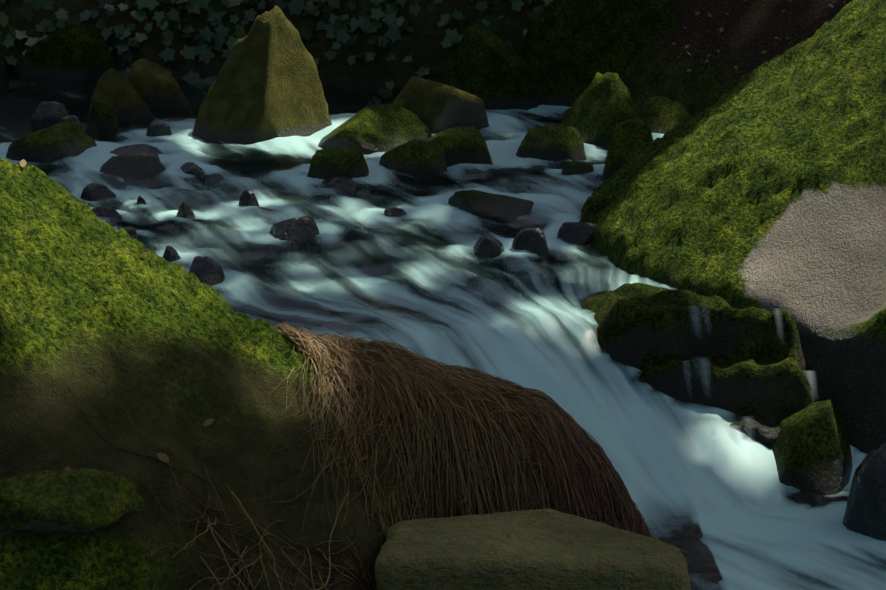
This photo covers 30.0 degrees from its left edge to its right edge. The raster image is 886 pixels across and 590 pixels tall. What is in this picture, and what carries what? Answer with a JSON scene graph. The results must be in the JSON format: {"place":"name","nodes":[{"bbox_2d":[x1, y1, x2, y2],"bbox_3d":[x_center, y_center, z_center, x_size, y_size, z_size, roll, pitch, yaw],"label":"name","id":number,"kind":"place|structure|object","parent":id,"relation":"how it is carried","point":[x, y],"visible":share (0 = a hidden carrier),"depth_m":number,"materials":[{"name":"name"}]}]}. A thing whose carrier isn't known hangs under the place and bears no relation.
{"place":"outdoors","nodes":[
{"label":"outdoors","id":0,"kind":"place"},
{"bbox_2d":[0,0,852,333],"bbox_3d":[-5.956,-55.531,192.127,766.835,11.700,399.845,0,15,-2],"label":"ground","id":1,"kind":"structure","parent":0,"point":[662,66],"depth_m":7.88,"materials":[{"name":"black soil"}]},
{"bbox_2d":[6,120,96,190],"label":"flat rock","id":2,"kind":"object","parent":1,"relation":"on","point":[60,140],"visible":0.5,"depth_m":6.58,"materials":[{"name":"green stone"}]},
{"bbox_2d":[14,17,116,111],"bbox_3d":[-1.974,-1.038,8.697,0.598,0.839,0.457,12,19,37],"label":"rock","id":3,"kind":"object","parent":1,"relation":"on","point":[77,53],"visible":0.4,"depth_m":8.53,"materials":[{"name":"green stone"}]},
{"bbox_2d":[86,102,119,141],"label":"mossy rock","id":4,"kind":"object","parent":1,"relation":"on","point":[102,121],"visible":0.52,"depth_m":7.07,"materials":[{"name":"green stone"}]},
{"bbox_2d":[85,68,154,139],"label":"rock","id":5,"kind":"object","parent":1,"relation":"on","point":[116,90],"visible":0.29,"depth_m":7.43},
{"bbox_2d":[127,59,195,119],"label":"rock","id":6,"kind":"object","parent":1,"relation":"on","point":[156,87],"visible":0.29,"depth_m":7.71,"materials":[{"name":"green stone"}]},
{"bbox_2d":[184,6,331,197],"bbox_3d":[-0.790,-0.531,7.201,0.700,1.432,0.610,0,15,-2],"label":"mossy boulder","id":7,"kind":"object","parent":1,"relation":"on","point":[266,85],"visible":0.31,"depth_m":7.03,"materials":[{"name":"green stone"}]},
{"bbox_2d":[0,0,552,105],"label":"ivy bank","id":8,"kind":"structure","parent":1,"relation":"on","point":[391,35],"depth_m":8.48,"materials":[{"name":"green plant"}]},
{"bbox_2d":[263,216,320,282],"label":"wet rock","id":9,"kind":"object","parent":1,"relation":"on","point":[302,229],"visible":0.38,"depth_m":5.46,"materials":[{"name":"grey stone"}]},
{"bbox_2d":[303,146,369,240],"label":"mossy rock","id":10,"kind":"object","parent":1,"relation":"on","point":[348,162],"visible":0.38,"depth_m":6.29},
{"bbox_2d":[0,157,722,589],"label":"mossy bank","id":11,"kind":"structure","parent":1,"relation":"on","point":[100,319],"depth_m":3.37,"materials":[{"name":"green plant"}]},
{"bbox_2d":[0,467,144,532],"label":"outcrop rock","id":12,"kind":"object","parent":11,"relation":"attached to","point":[79,499],"visible":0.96,"depth_m":3.04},
{"bbox_2d":[73,396,376,589],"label":"twigs","id":13,"kind":"object","parent":11,"relation":"on","point":[260,548],"visible":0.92,"depth_m":3.25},
{"bbox_2d":[265,348,538,549],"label":"hanging rootlets","id":14,"kind":"object","parent":11,"relation":"on","point":[376,457],"visible":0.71,"depth_m":3.58,"materials":[{"name":"brown plant"}]},
{"bbox_2d":[277,322,651,537],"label":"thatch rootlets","id":15,"kind":"object","parent":11,"relation":"on","point":[592,481],"visible":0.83,"depth_m":3.64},
{"bbox_2d":[304,103,431,206],"bbox_3d":[-0.311,-0.557,6.975,0.577,0.501,0.500,0,15,-2],"label":"mossy boulder","id":16,"kind":"object","parent":1,"relation":"on","point":[381,127],"visible":0.35,"depth_m":6.81,"materials":[{"name":"green plant"}]},
{"bbox_2d":[379,139,448,226],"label":"mossy rock","id":17,"kind":"object","parent":1,"relation":"on","point":[422,159],"visible":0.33,"depth_m":6.41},
{"bbox_2d":[19,0,845,504],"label":"leaf litter","id":18,"kind":"object","parent":1,"relation":"on","point":[159,456],"visible":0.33,"depth_m":3.61,"materials":[{"name":"brown plant"}]},
{"bbox_2d":[392,77,495,171],"bbox_3d":[-0.060,-0.628,7.386,0.601,0.728,0.559,0,15,-2],"label":"mossy boulder","id":19,"kind":"object","parent":1,"relation":"on","point":[435,107],"visible":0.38,"depth_m":7.12,"materials":[{"name":"green stone"}]},
{"bbox_2d":[426,126,498,187],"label":"mossy rock","id":20,"kind":"object","parent":1,"relation":"on","point":[465,144],"visible":0.29,"depth_m":6.59,"materials":[{"name":"green stone"}]},
{"bbox_2d":[444,18,544,139],"bbox_3d":[0.204,-0.661,8.102,0.634,1.390,0.471,3,15,9],"label":"mossy boulder","id":21,"kind":"object","parent":1,"relation":"on","point":[493,70],"visible":0.23,"depth_m":7.78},
{"bbox_2d":[448,190,542,261],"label":"dark rock","id":22,"kind":"object","parent":1,"relation":"on","point":[503,211],"visible":0.42,"depth_m":5.79,"materials":[{"name":"grey stone"}]},
{"bbox_2d":[375,509,690,589],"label":"rock slab","id":23,"kind":"object","parent":1,"relation":"on","point":[545,549],"visible":1,"depth_m":3.25,"materials":[{"name":"stone"}]},
{"bbox_2d":[508,124,586,191],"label":"mossy rock","id":24,"kind":"object","parent":1,"relation":"on","point":[558,143],"visible":0.42,"depth_m":6.70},
{"bbox_2d":[555,222,597,286],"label":"wet rock","id":25,"kind":"object","parent":1,"relation":"on","point":[581,234],"visible":0.42,"depth_m":5.46,"materials":[{"name":"grey stone"}]},
{"bbox_2d":[560,72,635,187],"bbox_3d":[0.681,-0.531,7.084,0.472,0.842,0.366,0,15,-2],"label":"mossy boulder","id":26,"kind":"object","parent":1,"relation":"on","point":[598,110],"visible":0.31,"depth_m":6.95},
{"bbox_2d":[521,0,679,124],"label":"dark rock","id":27,"kind":"object","parent":1,"relation":"on","point":[571,49],"visible":0.12,"depth_m":7.89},
{"bbox_2d":[602,118,652,180],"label":"mossy boulder","id":28,"kind":"object","parent":1,"relation":"on","point":[630,138],"visible":0.19,"depth_m":6.29,"materials":[{"name":"green plant"}]},
{"bbox_2d":[633,96,691,133],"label":"mossy boulder","id":29,"kind":"object","parent":1,"relation":"on","point":[659,114],"visible":0.06,"depth_m":7.20,"materials":[{"name":"green plant"}]},
{"bbox_2d":[567,282,847,587],"bbox_3d":[0.701,0.683,4.696,1.496,1.365,1.144,0,15,-2],"label":"ledge rock","id":30,"kind":"object","parent":1,"relation":"on","point":[756,367],"visible":0.27,"depth_m":4.50,"materials":[{"name":"green stone"}]},
{"bbox_2d":[682,306,848,506],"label":"water trickles","id":31,"kind":"object","parent":30,"relation":"attached to","point":[710,377],"visible":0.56,"depth_m":4.43,"materials":[{"name":"white liquid"}]},
{"bbox_2d":[577,0,885,453],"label":"bank boulder","id":32,"kind":"object","parent":1,"relation":"on","point":[762,186],"visible":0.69,"depth_m":4.94,"materials":[{"name":"green plant"}]},
{"bbox_2d":[772,398,852,497],"bbox_3d":[0.965,0.641,4.480,0.343,0.715,0.293,0,15,-2],"label":"mossy rock","id":33,"kind":"object","parent":1,"relation":"on","point":[811,447],"visible":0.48,"depth_m":4.34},
{"bbox_2d":[843,443,885,569],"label":"wet rock","id":34,"kind":"object","parent":1,"relation":"on","point":[865,513],"visible":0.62,"depth_m":4.03,"materials":[{"name":"grey stone"}]},
{"bbox_2d":[0,75,885,589],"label":"stream water","id":35,"kind":"structure","parent":0,"point":[666,455],"depth_m":4.78,"materials":[{"name":"liquid"}]},
{"bbox_2d":[30,101,68,132],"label":"rock","id":36,"kind":"object","parent":35,"relation":"on","point":[47,111],"visible":0.46,"depth_m":7.45,"materials":[{"name":"grey stone"}]},
{"bbox_2d":[60,115,80,126],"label":"rock","id":37,"kind":"object","parent":35,"relation":"on","point":[74,119],"visible":0.21,"depth_m":7.23,"materials":[{"name":"grey stone"}]},
{"bbox_2d":[80,183,117,209],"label":"wet rock","id":38,"kind":"object","parent":35,"relation":"on","point":[94,192],"visible":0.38,"depth_m":5.97,"materials":[{"name":"grey stone"}]},
{"bbox_2d":[92,206,122,226],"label":"wet rock","id":39,"kind":"object","parent":35,"relation":"on","point":[103,211],"visible":0.19,"depth_m":5.69,"materials":[{"name":"grey stone"}]},
{"bbox_2d":[116,227,138,240],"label":"wet rock","id":40,"kind":"object","parent":35,"relation":"on","point":[131,230],"visible":0.21,"depth_m":5.48,"materials":[{"name":"grey stone"}]},
{"bbox_2d":[100,156,168,201],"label":"wet rock","id":41,"kind":"object","parent":35,"relation":"in","point":[133,168],"visible":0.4,"depth_m":6.36,"materials":[{"name":"grey stone"}]},
{"bbox_2d":[110,144,163,160],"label":"wet rock","id":42,"kind":"object","parent":35,"relation":"on","point":[141,150],"visible":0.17,"depth_m":6.59,"materials":[{"name":"grey stone"}]},
{"bbox_2d":[137,196,146,221],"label":"wet rock","id":43,"kind":"object","parent":35,"relation":"on","point":[140,200],"visible":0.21,"depth_m":5.89,"materials":[{"name":"grey stone"}]},
{"bbox_2d":[146,120,171,136],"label":"rock","id":44,"kind":"object","parent":35,"relation":"in","point":[156,128],"visible":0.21,"depth_m":7.04,"materials":[{"name":"grey stone"}]},
{"bbox_2d":[162,245,180,261],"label":"wet rock","id":45,"kind":"object","parent":35,"relation":"on","point":[170,254],"visible":0.25,"depth_m":5.14,"materials":[{"name":"grey stone"}]},
{"bbox_2d":[173,201,196,242],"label":"wet rock","id":46,"kind":"object","parent":35,"relation":"on","point":[185,211],"visible":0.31,"depth_m":5.72,"materials":[{"name":"grey stone"}]},
{"bbox_2d":[181,162,205,192],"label":"wet rock","id":47,"kind":"object","parent":35,"relation":"on","point":[191,168],"visible":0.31,"depth_m":6.38,"materials":[{"name":"grey stone"}]},
{"bbox_2d":[188,256,224,292],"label":"wet rock","id":48,"kind":"object","parent":35,"relation":"on","point":[207,270],"visible":0.35,"depth_m":4.93,"materials":[{"name":"grey stone"}]},
{"bbox_2d":[239,190,259,206],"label":"wet rock","id":49,"kind":"object","parent":35,"relation":"on","point":[248,198],"visible":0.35,"depth_m":5.89,"materials":[{"name":"grey stone"}]},
{"bbox_2d":[313,176,357,203],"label":"wet rock","id":50,"kind":"object","parent":35,"relation":"in","point":[338,183],"visible":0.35,"depth_m":6.18,"materials":[{"name":"grey stone"}]},
{"bbox_2d":[384,207,406,232],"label":"wet rock","id":51,"kind":"object","parent":35,"relation":"on","point":[393,212],"visible":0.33,"depth_m":5.77,"materials":[{"name":"grey stone"}]},
{"bbox_2d":[465,232,509,287],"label":"wet rock","id":52,"kind":"object","parent":35,"relation":"in","point":[486,245],"visible":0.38,"depth_m":5.29,"materials":[{"name":"grey stone"}]},
{"bbox_2d":[511,227,554,300],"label":"wet rock","id":53,"kind":"object","parent":35,"relation":"in","point":[531,239],"visible":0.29,"depth_m":5.30,"materials":[{"name":"grey stone"}]},
{"bbox_2d":[561,160,595,190],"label":"rock","id":54,"kind":"object","parent":35,"relation":"in","point":[573,167],"visible":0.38,"depth_m":6.43,"materials":[{"name":"stone"}]}
]}

